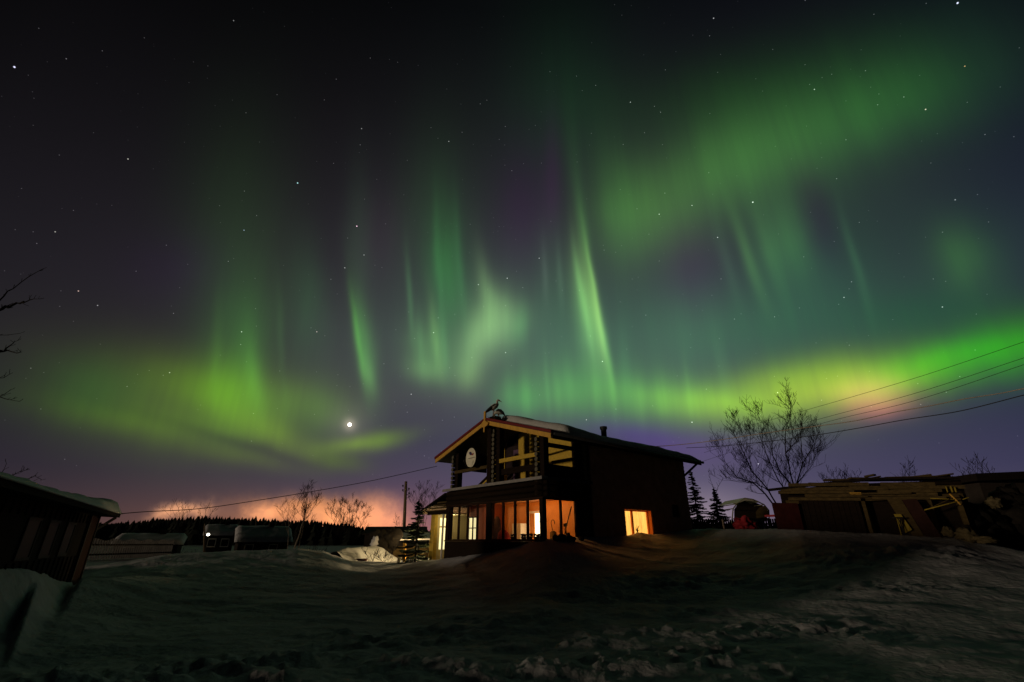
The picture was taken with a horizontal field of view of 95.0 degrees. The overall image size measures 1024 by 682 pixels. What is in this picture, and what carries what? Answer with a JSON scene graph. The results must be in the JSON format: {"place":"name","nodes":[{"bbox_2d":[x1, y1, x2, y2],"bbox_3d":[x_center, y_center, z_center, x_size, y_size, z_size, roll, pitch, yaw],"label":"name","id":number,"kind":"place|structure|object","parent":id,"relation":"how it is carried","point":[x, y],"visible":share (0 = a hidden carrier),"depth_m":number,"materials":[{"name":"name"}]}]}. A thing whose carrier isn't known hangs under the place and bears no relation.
{"place":"outdoors","nodes":[
{"label":"outdoors","id":0,"kind":"place"},
{"bbox_2d":[0,529,1023,681],"bbox_3d":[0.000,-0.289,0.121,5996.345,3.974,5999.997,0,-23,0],"label":"snow ground","id":1,"kind":"structure","parent":0,"point":[747,605],"depth_m":9.45,"materials":[{"name":"white snow"}]},
{"bbox_2d":[0,267,46,401],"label":"bare tree","id":2,"kind":"object","parent":1,"relation":"on","point":[11,305],"visible":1,"depth_m":4.45,"materials":[{"name":"brown plant"}]},
{"bbox_2d":[2,459,44,480],"bbox_3d":[-17.174,5.009,16.332,1.626,1.787,0.358,4,-23,-9],"label":"bare bush","id":3,"kind":"object","parent":1,"relation":"on","point":[21,471],"visible":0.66,"depth_m":16.49,"materials":[{"name":"brown plant"}]},
{"bbox_2d":[0,472,121,584],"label":"garden shed","id":4,"kind":"structure","parent":1,"relation":"on","point":[50,531],"depth_m":9.65,"materials":[{"name":"black wood"}]},
{"bbox_2d":[12,517,42,561],"bbox_3d":[-9.160,3.748,8.894,0.026,0.750,0.900,13,-26,-28],"label":"window","id":5,"kind":"structure","parent":4,"relation":"in","point":[25,546],"depth_m":8.87,"materials":[{"name":"glass"}]},
{"bbox_2d":[36,520,61,558],"bbox_3d":[-9.933,4.250,10.077,0.026,0.750,0.900,13,-26,-28],"label":"window","id":6,"kind":"structure","parent":4,"relation":"in","point":[45,549],"depth_m":10.06,"materials":[{"name":"glass"}]},
{"bbox_2d":[56,522,76,556],"bbox_3d":[-10.757,4.786,11.339,0.026,0.750,0.900,13,-26,-28],"label":"window","id":7,"kind":"structure","parent":4,"relation":"in","point":[65,542],"depth_m":11.32,"materials":[{"name":"glass"}]},
{"bbox_2d":[68,514,100,584],"bbox_3d":[-12.016,5.966,13.160,0.067,2.100,1.300,13,-26,-28],"label":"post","id":8,"kind":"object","parent":4,"relation":"in","point":[89,534],"depth_m":13.13,"materials":[{"name":"brown wood"}]},
{"bbox_2d":[87,538,174,559],"bbox_3d":[-21.294,11.734,26.530,0.093,1.055,8.136,3,-23,-8],"label":"picket fence","id":9,"kind":"object","parent":1,"relation":"on","point":[164,546],"visible":0.83,"depth_m":26.06,"materials":[{"name":"brown wood"}]},
{"bbox_2d":[111,529,187,558],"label":"cottage","id":10,"kind":"structure","parent":1,"relation":"on","point":[181,540],"depth_m":39.39,"materials":[{"name":"white paint"}]},
{"bbox_2d":[158,499,195,534],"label":"bare tree","id":11,"kind":"object","parent":1,"relation":"on","point":[177,529],"visible":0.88,"depth_m":65.85,"materials":[{"name":"brown plant"}]},
{"bbox_2d":[193,499,218,542],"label":"bare tree","id":12,"kind":"object","parent":1,"relation":"on","point":[207,516],"visible":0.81,"depth_m":65.38,"materials":[{"name":"brown plant"}]},
{"bbox_2d":[202,521,237,551],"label":"cottage","id":13,"kind":"structure","parent":1,"relation":"on","point":[220,537],"depth_m":51.66,"materials":[{"name":"white paint"}]},
{"bbox_2d":[207,538,216,546],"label":"window","id":14,"kind":"structure","parent":13,"relation":"in","point":[211,541],"depth_m":51.09,"materials":[{"name":"black glass"}]},
{"bbox_2d":[220,538,228,546],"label":"window","id":15,"kind":"structure","parent":13,"relation":"in","point":[224,542],"depth_m":51.68,"materials":[{"name":"black glass"}]},
{"bbox_2d":[231,523,292,549],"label":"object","id":16,"kind":"object","parent":1,"relation":"on","point":[267,537],"visible":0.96,"depth_m":48.24,"materials":[{"name":"white paint"}]},
{"bbox_2d":[244,544,253,549],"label":"window","id":17,"kind":"structure","parent":16,"relation":"in","point":[247,546],"depth_m":46.97,"materials":[{"name":"black glass"}]},
{"bbox_2d":[268,544,277,549],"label":"window","id":18,"kind":"structure","parent":16,"relation":"in","point":[271,546],"depth_m":48.05,"materials":[{"name":"black glass"}]},
{"bbox_2d":[273,495,303,548],"bbox_3d":[-18.251,14.903,38.514,3.165,4.362,1.277,-6,-24,14],"label":"birch tree","id":19,"kind":"object","parent":1,"relation":"on","point":[289,515],"visible":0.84,"depth_m":38.64,"materials":[{"name":"brown plant"}]},
{"bbox_2d":[290,479,322,548],"bbox_3d":[-16.420,13.784,37.296,2.203,5.658,2.200,0,-23,0],"label":"birch tree","id":20,"kind":"object","parent":1,"relation":"on","point":[306,508],"visible":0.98,"depth_m":37.33,"materials":[{"name":"brown plant"}]},
{"bbox_2d":[325,494,371,543],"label":"bare tree","id":21,"kind":"object","parent":1,"relation":"on","point":[352,522],"visible":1,"depth_m":48.71,"materials":[{"name":"brown plant"}]},
{"bbox_2d":[331,546,397,561],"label":"snow bank","id":22,"kind":"structure","parent":1,"relation":"on","point":[353,553],"depth_m":24.28,"materials":[{"name":"white snow"}]},
{"bbox_2d":[362,545,392,561],"bbox_3d":[-6.667,10.672,23.347,1.656,0.980,0.734,0,-23,0],"label":"bare bush","id":23,"kind":"object","parent":1,"relation":"on","point":[376,552],"visible":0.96,"depth_m":23.28,"materials":[{"name":"brown plant"}]},
{"bbox_2d":[362,527,429,559],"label":"outbuilding","id":24,"kind":"structure","parent":1,"relation":"on","point":[367,540],"depth_m":33.55,"materials":[{"name":"white paint"}]},
{"bbox_2d":[369,526,402,551],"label":"shed","id":25,"kind":"structure","parent":24,"relation":"on","point":[389,539],"depth_m":29.23,"materials":[{"name":"brown wood"}]},
{"bbox_2d":[370,536,378,545],"bbox_3d":[-8.498,12.447,28.941,0.555,0.818,0.421,0,-23,0],"label":"snow pile","id":26,"kind":"object","parent":25,"relation":"on","point":[374,540],"visible":0.87,"depth_m":28.84,"materials":[{"name":"white snow"}]},
{"bbox_2d":[402,543,405,561],"bbox_3d":[-5.170,10.513,22.479,0.211,1.612,0.100,0,-23,0],"label":"wooden post","id":27,"kind":"object","parent":1,"relation":"on","point":[404,545],"visible":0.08,"depth_m":22.54,"materials":[{"name":"brown wood"}]},
{"bbox_2d":[402,481,409,526],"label":"utility pole","id":28,"kind":"object","parent":1,"relation":"on","point":[404,490],"visible":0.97,"depth_m":42.61,"materials":[{"name":"brown wood"}]},
{"bbox_2d":[395,499,429,563],"bbox_3d":[-4.582,9.210,22.666,1.735,2.980,2.187,0,-23,0],"label":"spruce tree","id":29,"kind":"object","parent":1,"relation":"on","point":[417,544],"visible":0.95,"depth_m":22.24,"materials":[{"name":"green plant"}]},
{"bbox_2d":[407,480,440,526],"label":"bare tree","id":30,"kind":"object","parent":1,"relation":"on","point":[425,492],"visible":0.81,"depth_m":45.66,"materials":[{"name":"brown plant"}]},
{"bbox_2d":[93,515,775,545],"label":"forest","id":31,"kind":"object","parent":1,"relation":"on","point":[317,533],"visible":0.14,"depth_m":134.95,"materials":[{"name":"black plant"}]},
{"bbox_2d":[553,534,559,541],"bbox_3d":[1.564,6.976,16.592,0.268,0.272,0.270,0,-23,0],"label":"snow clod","id":32,"kind":"object","parent":1,"relation":"on","point":[556,537],"visible":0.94,"depth_m":16.54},
{"bbox_2d":[420,411,703,559],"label":"log house","id":33,"kind":"structure","parent":1,"relation":"on","point":[539,477],"depth_m":20.09,"materials":[{"name":"paint"}]},
{"bbox_2d":[121,466,436,513],"bbox_3d":[-8.264,5.808,18.767,11.453,2.540,1.363,20,-30,-38],"label":"overhead wire","id":34,"kind":"object","parent":33,"relation":"attached to","point":[268,498],"visible":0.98,"depth_m":18.18,"materials":[{"name":"black metal"}]},
{"bbox_2d":[439,528,444,548],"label":"window","id":35,"kind":"structure","parent":33,"relation":"in","point":[440,528],"depth_m":22.57,"materials":[{"name":"glass"}]},
{"bbox_2d":[440,518,445,525],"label":"window","id":36,"kind":"structure","parent":33,"relation":"in","point":[440,518],"depth_m":22.86,"materials":[{"name":"yellow glass"}]},
{"bbox_2d":[449,506,458,539],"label":"veranda window","id":37,"kind":"structure","parent":33,"relation":"in","point":[451,506],"depth_m":21.04,"materials":[{"name":"brown glass"}]},
{"bbox_2d":[458,505,467,539],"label":"veranda window","id":38,"kind":"structure","parent":33,"relation":"in","point":[459,505],"depth_m":20.57,"materials":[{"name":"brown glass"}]},
{"bbox_2d":[467,516,475,541],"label":"kitchen window","id":39,"kind":"structure","parent":33,"relation":"in","point":[472,520],"depth_m":21.75,"materials":[{"name":"yellow glass"}]},
{"bbox_2d":[467,504,476,539],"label":"veranda window","id":40,"kind":"structure","parent":33,"relation":"in","point":[470,504],"depth_m":20.08,"materials":[{"name":"brown glass"}]},
{"bbox_2d":[463,448,481,467],"bbox_3d":[-1.746,5.184,20.806,0.756,0.855,0.684,-1,-23,2],"label":"satellite dish","id":41,"kind":"object","parent":33,"relation":"attached to","point":[470,457],"visible":1,"depth_m":20.83,"materials":[{"name":"white metal"}]},
{"bbox_2d":[476,503,485,539],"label":"veranda window","id":42,"kind":"structure","parent":33,"relation":"in","point":[480,503],"depth_m":19.71,"materials":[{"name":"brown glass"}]},
{"bbox_2d":[487,415,501,419],"bbox_3d":[-0.766,3.504,20.908,0.657,0.288,0.687,0,-23,0],"label":"stork nest","id":43,"kind":"object","parent":33,"relation":"on","point":[496,417],"visible":0.66,"depth_m":20.71,"materials":[{"name":"black wicker"}]},
{"bbox_2d":[486,399,500,412],"bbox_3d":[-0.836,3.046,21.114,0.793,0.898,0.294,0,-23,0],"label":"stork","id":44,"kind":"object","parent":43,"relation":"on","point":[494,406],"visible":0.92,"depth_m":21.06},
{"bbox_2d":[493,409,504,415],"bbox_3d":[-0.578,3.276,21.038,0.541,0.459,0.294,0,-23,0],"label":"stork","id":45,"kind":"object","parent":43,"relation":"on","point":[499,411],"visible":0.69,"depth_m":20.98},
{"bbox_2d":[491,501,502,539],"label":"veranda window","id":46,"kind":"structure","parent":33,"relation":"in","point":[502,501],"depth_m":18.86,"materials":[{"name":"brown glass"}]},
{"bbox_2d":[494,516,501,538],"bbox_3d":[-0.657,8.207,20.027,0.440,1.358,0.422,0,-23,0],"label":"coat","id":47,"kind":"object","parent":33,"relation":"hanging from","point":[497,525],"visible":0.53,"depth_m":19.97,"materials":[{"name":"fabric"}]},
{"bbox_2d":[497,530,509,538],"bbox_3d":[-0.351,8.363,19.148,0.655,1.226,0.613,0,-23,0],"label":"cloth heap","id":48,"kind":"object","parent":33,"relation":"on","point":[507,535],"visible":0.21,"depth_m":19.17,"materials":[{"name":"red fabric"}]},
{"bbox_2d":[503,500,514,539],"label":"veranda window","id":49,"kind":"structure","parent":33,"relation":"in","point":[513,500],"depth_m":18.35,"materials":[{"name":"brown glass"}]},
{"bbox_2d":[506,445,517,479],"bbox_3d":[0.039,5.897,21.928,0.040,1.920,0.960,18,-29,-36],"label":"balcony door","id":50,"kind":"structure","parent":33,"relation":"in","point":[509,451],"depth_m":22.18,"materials":[{"name":"wood"}]},
{"bbox_2d":[515,499,526,539],"bbox_3d":[0.358,6.768,17.775,0.070,1.430,0.721,18,-29,-36],"label":"veranda window","id":51,"kind":"structure","parent":33,"relation":"in","point":[524,499],"depth_m":17.86,"materials":[{"name":"brown wood"}]},
{"bbox_2d":[530,513,534,538],"bbox_3d":[0.876,8.258,19.724,0.030,1.910,0.250,18,-29,-36],"label":"door","id":52,"kind":"structure","parent":33,"relation":"in","point":[532,516],"depth_m":19.92,"materials":[{"name":"orange wood"}]},
{"bbox_2d":[527,498,539,539],"bbox_3d":[0.824,6.552,17.265,0.070,1.430,0.721,18,-29,-36],"label":"veranda window","id":53,"kind":"structure","parent":33,"relation":"in","point":[528,534],"depth_m":17.43,"materials":[{"name":"brown wood"}]},
{"bbox_2d":[533,534,539,538],"bbox_3d":[0.916,7.180,17.215,0.273,0.231,0.268,0,-23,0],"label":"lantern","id":54,"kind":"object","parent":33,"relation":"on","point":[536,536],"visible":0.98,"depth_m":17.13,"materials":[{"name":"black metal"}]},
{"bbox_2d":[535,513,539,533],"bbox_3d":[1.139,8.139,19.469,0.010,1.930,0.500,18,-29,-36],"label":"lit doorway","id":55,"kind":"structure","parent":33,"relation":"in","point":[537,515],"depth_m":19.74,"materials":[{"name":"white"}]},
{"bbox_2d":[550,520,556,538],"bbox_3d":[1.609,7.780,18.218,0.260,1.594,0.260,0,-23,0],"label":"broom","id":56,"kind":"object","parent":33,"relation":"on","point":[552,532],"visible":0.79,"depth_m":18.25,"materials":[{"name":"metal"}]},
{"bbox_2d":[546,498,561,539],"bbox_3d":[1.512,6.547,17.253,0.818,1.430,0.070,18,-29,-36],"label":"veranda window","id":57,"kind":"structure","parent":33,"relation":"in","point":[560,517],"depth_m":17.45,"materials":[{"name":"brown wood"}]},
{"bbox_2d":[564,506,571,534],"bbox_3d":[2.016,7.025,17.657,0.758,1.549,0.055,18,-29,-36],"label":"shovel","id":58,"kind":"object","parent":33,"relation":"on","point":[567,520],"visible":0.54,"depth_m":17.80,"materials":[{"name":"brown wood"}]},
{"bbox_2d":[561,499,576,536],"bbox_3d":[2.138,6.753,17.738,0.818,1.430,0.070,18,-29,-36],"label":"veranda window","id":59,"kind":"structure","parent":33,"relation":"in","point":[575,518],"depth_m":17.88,"materials":[{"name":"brown wood"}]},
{"bbox_2d":[624,508,653,534],"bbox_3d":[5.347,7.982,20.327,2.140,1.490,0.426,18,-29,-36],"label":"window","id":60,"kind":"structure","parent":33,"relation":"in","point":[634,518],"depth_m":20.73,"materials":[{"name":"yellow glass"}]},
{"bbox_2d":[672,505,678,516],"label":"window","id":61,"kind":"structure","parent":33,"relation":"in","point":[675,511],"depth_m":22.30,"materials":[{"name":"black glass"}]},
{"bbox_2d":[593,388,1023,449],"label":"overhead wire","id":62,"kind":"object","parent":33,"relation":"attached to","point":[834,423],"visible":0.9,"depth_m":16.86,"materials":[{"name":"black metal"}]},
{"bbox_2d":[688,395,1023,447],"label":"overhead wire","id":63,"kind":"object","parent":33,"relation":"attached to","point":[871,425],"visible":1,"depth_m":18.00,"materials":[{"name":"black metal"}]},
{"bbox_2d":[704,358,1022,452],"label":"overhead wire","id":64,"kind":"object","parent":33,"relation":"attached to","point":[893,399],"visible":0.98,"depth_m":19.39,"materials":[{"name":"black metal"}]},
{"bbox_2d":[705,365,1021,460],"bbox_3d":[15.263,4.495,24.125,0.469,0.517,20.511,5,-23,-11],"label":"overhead wire","id":65,"kind":"object","parent":33,"relation":"attached to","point":[879,409],"visible":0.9,"depth_m":20.07,"materials":[{"name":"black metal"}]},
{"bbox_2d":[565,533,573,541],"bbox_3d":[2.019,7.123,16.944,0.404,0.392,0.434,0,-23,0],"label":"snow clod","id":66,"kind":"object","parent":1,"relation":"on","point":[569,537],"visible":0.69,"depth_m":16.83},
{"bbox_2d":[687,471,712,528],"bbox_3d":[12.049,10.870,31.301,2.412,4.475,2.320,0,-23,0],"label":"spruce tree","id":67,"kind":"object","parent":1,"relation":"on","point":[696,497],"visible":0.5,"depth_m":31.16,"materials":[{"name":"green plant"}]},
{"bbox_2d":[708,471,723,510],"bbox_3d":[13.827,10.015,31.674,1.057,2.808,0.343,2,-23,-6],"label":"bare bush","id":68,"kind":"object","parent":1,"relation":"on","point":[714,490],"visible":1,"depth_m":31.67,"materials":[{"name":"brown plant"}]},
{"bbox_2d":[707,489,732,528],"bbox_3d":[13.973,11.839,31.968,2.020,3.626,2.715,0,-23,0],"label":"spruce tree","id":69,"kind":"object","parent":1,"relation":"on","point":[717,504],"visible":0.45,"depth_m":31.96,"materials":[{"name":"green plant"}]},
{"bbox_2d":[691,517,777,528],"bbox_3d":[12.794,10.848,26.930,5.320,1.299,0.067,-9,-25,20],"label":"board fence","id":70,"kind":"object","parent":1,"relation":"on","point":[715,525],"visible":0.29,"depth_m":27.29,"materials":[{"name":"black wood"}]},
{"bbox_2d":[713,498,769,522],"bbox_3d":[17.866,13.401,36.392,3.689,2.113,3.630,0,-23,0],"label":"tent frame","id":71,"kind":"object","parent":1,"relation":"on","point":[750,508],"visible":0.76,"depth_m":36.15,"materials":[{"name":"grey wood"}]},
{"bbox_2d":[732,515,759,528],"bbox_3d":[10.486,8.271,21.046,1.174,0.870,0.968,0,-23,0],"label":"tarp heap","id":72,"kind":"object","parent":1,"relation":"on","point":[744,522],"visible":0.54,"depth_m":20.85,"materials":[{"name":"red plastic"}]},
{"bbox_2d":[705,377,842,502],"bbox_3d":[14.735,5.682,26.692,7.827,7.662,3.218,0,-23,0],"label":"bare tree","id":73,"kind":"object","parent":1,"relation":"on","point":[796,440],"visible":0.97,"depth_m":26.66,"materials":[{"name":"brown plant"}]},
{"bbox_2d":[810,462,860,482],"bbox_3d":[23.063,10.410,32.531,3.763,3.790,2.515,0,-23,0],"label":"bare bush","id":74,"kind":"object","parent":1,"relation":"on","point":[833,476],"visible":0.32,"depth_m":32.88,"materials":[{"name":"brown plant"}]},
{"bbox_2d":[768,476,980,536],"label":"lumber shed","id":75,"kind":"structure","parent":1,"relation":"on","point":[868,514],"depth_m":18.21,"materials":[{"name":"brown wood"}]},
{"bbox_2d":[788,497,860,500],"bbox_3d":[12.430,6.317,18.747,2.442,0.206,0.220,-12,-26,25],"label":"plank","id":76,"kind":"object","parent":75,"relation":"on","point":[820,499],"visible":1,"depth_m":18.68,"materials":[{"name":"brown wood"}]},
{"bbox_2d":[805,494,867,496],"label":"plank","id":77,"kind":"object","parent":76,"relation":"on","point":[827,495],"visible":0.86,"depth_m":18.54,"materials":[{"name":"brown wood"}]},
{"bbox_2d":[778,490,853,493],"bbox_3d":[12.187,6.085,18.884,2.606,0.205,0.220,-12,-26,25],"label":"plank","id":78,"kind":"object","parent":77,"relation":"on","point":[816,492],"visible":0.93,"depth_m":18.77,"materials":[{"name":"brown wood"}]},
{"bbox_2d":[823,479,877,480],"bbox_3d":[13.579,5.571,18.827,1.864,0.118,0.217,-8,-24,17],"label":"roof board","id":79,"kind":"object","parent":75,"relation":"on","point":[842,479],"visible":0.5,"depth_m":18.88,"materials":[{"name":"brown wood"}]},
{"bbox_2d":[848,477,871,478],"bbox_3d":[13.679,5.407,18.468,0.759,0.078,0.222,-3,-23,6],"label":"roof board","id":80,"kind":"object","parent":75,"relation":"on","point":[858,477],"visible":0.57,"depth_m":18.38,"materials":[{"name":"brown wood"}]},
{"bbox_2d":[849,492,910,494],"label":"plank","id":81,"kind":"object","parent":75,"relation":"on","point":[883,493],"visible":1,"depth_m":17.61,"materials":[{"name":"brown wood"}]},
{"bbox_2d":[871,496,946,499],"bbox_3d":[14.832,5.892,17.594,2.202,0.184,0.220,-12,-26,25],"label":"plank","id":82,"kind":"object","parent":75,"relation":"on","point":[904,497],"visible":0.93,"depth_m":17.49,"materials":[{"name":"brown wood"}]},
{"bbox_2d":[868,493,937,495],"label":"plank","id":83,"kind":"object","parent":82,"relation":"on","point":[923,494],"visible":0.71,"depth_m":17.49,"materials":[{"name":"brown wood"}]},
{"bbox_2d":[876,489,941,492],"bbox_3d":[14.836,5.617,17.567,1.907,0.151,0.220,-12,-26,25],"label":"plank","id":84,"kind":"object","parent":83,"relation":"on","point":[917,490],"visible":0.79,"depth_m":17.41,"materials":[{"name":"brown wood"}]},
{"bbox_2d":[848,485,964,488],"bbox_3d":[14.697,5.496,17.602,3.439,0.245,0.220,-12,-26,25],"label":"plank","id":85,"kind":"object","parent":84,"relation":"on","point":[928,487],"visible":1,"depth_m":17.24,"materials":[{"name":"brown wood"}]},
{"bbox_2d":[781,486,887,490],"bbox_3d":[12.665,5.856,18.580,3.556,0.235,0.220,-12,-26,25],"label":"plank","id":86,"kind":"object","parent":85,"relation":"on","point":[838,488],"visible":0.93,"depth_m":18.45,"materials":[{"name":"brown wood"}]},
{"bbox_2d":[788,482,868,486],"bbox_3d":[12.495,5.699,18.618,2.694,0.213,0.220,-12,-26,25],"label":"plank","id":87,"kind":"object","parent":86,"relation":"on","point":[830,484],"visible":1,"depth_m":18.52,"materials":[{"name":"brown wood"}]},
{"bbox_2d":[880,482,935,485],"bbox_3d":[14.761,5.359,17.543,1.599,0.208,0.220,-12,-26,25],"label":"plank","id":88,"kind":"object","parent":85,"relation":"on","point":[907,483],"visible":1,"depth_m":17.45,"materials":[{"name":"brown wood"}]},
{"bbox_2d":[895,475,950,476],"bbox_3d":[15.484,5.191,17.955,2.043,0.067,0.141,-8,-24,19],"label":"roof board","id":89,"kind":"object","parent":75,"relation":"on","point":[918,476],"visible":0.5,"depth_m":17.89,"materials":[{"name":"brown wood"}]},
{"bbox_2d":[924,501,956,510],"bbox_3d":[15.268,5.881,16.739,1.014,0.299,0.044,-13,-26,28],"label":"wooden stick","id":90,"kind":"object","parent":75,"relation":"attached to","point":[940,505],"visible":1,"depth_m":16.73,"materials":[{"name":"brown wood"}]},
{"bbox_2d":[936,473,953,476],"bbox_3d":[16.071,4.978,17.436,0.522,0.091,0.186,-17,-28,34],"label":"roof board","id":91,"kind":"object","parent":75,"relation":"on","point":[945,474],"visible":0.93,"depth_m":17.39,"materials":[{"name":"brown wood"}]},
{"bbox_2d":[892,517,905,534],"bbox_3d":[13.887,6.605,16.735,0.451,0.615,0.220,8,-24,-18],"label":"sawhorse","id":92,"kind":"object","parent":1,"relation":"on","point":[900,521],"visible":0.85,"depth_m":16.77,"materials":[{"name":"brown wood"}]},
{"bbox_2d":[894,514,911,532],"bbox_3d":[14.056,6.558,16.870,0.364,0.644,0.190,-12,-26,25],"label":"leaning board","id":93,"kind":"object","parent":1,"relation":"on","point":[906,528],"visible":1,"depth_m":16.82,"materials":[{"name":"brown wood"}]},
{"bbox_2d":[890,456,916,481],"bbox_3d":[29.054,10.698,34.527,2.950,4.609,1.574,0,-23,0],"label":"bare bush","id":94,"kind":"object","parent":1,"relation":"on","point":[905,471],"visible":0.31,"depth_m":35.07,"materials":[{"name":"brown plant"}]},
{"bbox_2d":[888,499,923,535],"bbox_3d":[14.271,6.439,16.991,0.276,1.394,0.754,11,-25,-24],"label":"leaning board","id":95,"kind":"object","parent":1,"relation":"on","point":[898,506],"visible":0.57,"depth_m":17.04,"materials":[{"name":"brown wood"}]},
{"bbox_2d":[902,499,940,536],"bbox_3d":[14.664,6.363,16.791,0.754,1.378,0.290,-12,-26,25],"label":"leaning board","id":96,"kind":"object","parent":1,"relation":"on","point":[921,518],"visible":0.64,"depth_m":16.79,"materials":[{"name":"brown wood"}]},
{"bbox_2d":[941,526,954,537],"bbox_3d":[14.867,6.514,16.038,0.367,0.380,0.404,-13,-26,29],"label":"rock","id":97,"kind":"object","parent":1,"relation":"on","point":[947,531],"visible":1,"depth_m":15.95,"materials":[{"name":"stone"}]},
{"bbox_2d":[953,527,978,543],"bbox_3d":[15.193,6.509,15.729,0.768,0.539,0.592,0,-23,0],"label":"rock","id":98,"kind":"object","parent":1,"relation":"on","point":[966,534],"visible":0.95,"depth_m":15.61,"materials":[{"name":"stone"}]},
{"bbox_2d":[949,452,994,483],"bbox_3d":[28.509,8.907,29.009,3.220,4.050,1.899,7,-24,-17],"label":"bare bush","id":99,"kind":"object","parent":1,"relation":"on","point":[982,466],"visible":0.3,"depth_m":29.18,"materials":[{"name":"brown plant"}]},
{"bbox_2d":[941,471,1023,502],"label":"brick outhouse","id":100,"kind":"structure","parent":1,"relation":"on","point":[979,487],"depth_m":26.90,"materials":[{"name":"black brick"}]},
{"bbox_2d":[971,536,999,543],"bbox_3d":[15.447,6.479,15.290,0.774,0.240,0.432,0,-23,0],"label":"rock","id":101,"kind":"object","parent":1,"relation":"on","point":[983,539],"visible":1,"depth_m":15.18,"materials":[{"name":"grey stone"}]},
{"bbox_2d":[954,481,1023,550],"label":"debris heap","id":102,"kind":"object","parent":1,"relation":"on","point":[1004,525],"visible":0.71,"depth_m":17.33,"materials":[{"name":"black"}]},
{"bbox_2d":[984,496,1003,508],"bbox_3d":[18.004,6.032,17.547,0.433,0.498,0.469,0,-23,0],"label":"rock","id":103,"kind":"object","parent":102,"relation":"on","point":[992,502],"visible":1,"depth_m":17.45,"materials":[{"name":"stone"}]},
{"bbox_2d":[0,0,1023,530],"label":"sky","id":104,"kind":"structure","parent":0,"point":[261,230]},
{"bbox_2d":[753,342,1022,424],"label":"overhead wire","id":105,"kind":"object","parent":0,"point":[904,381],"visible":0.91,"depth_m":19.32,"materials":[{"name":"black metal"}]}
]}

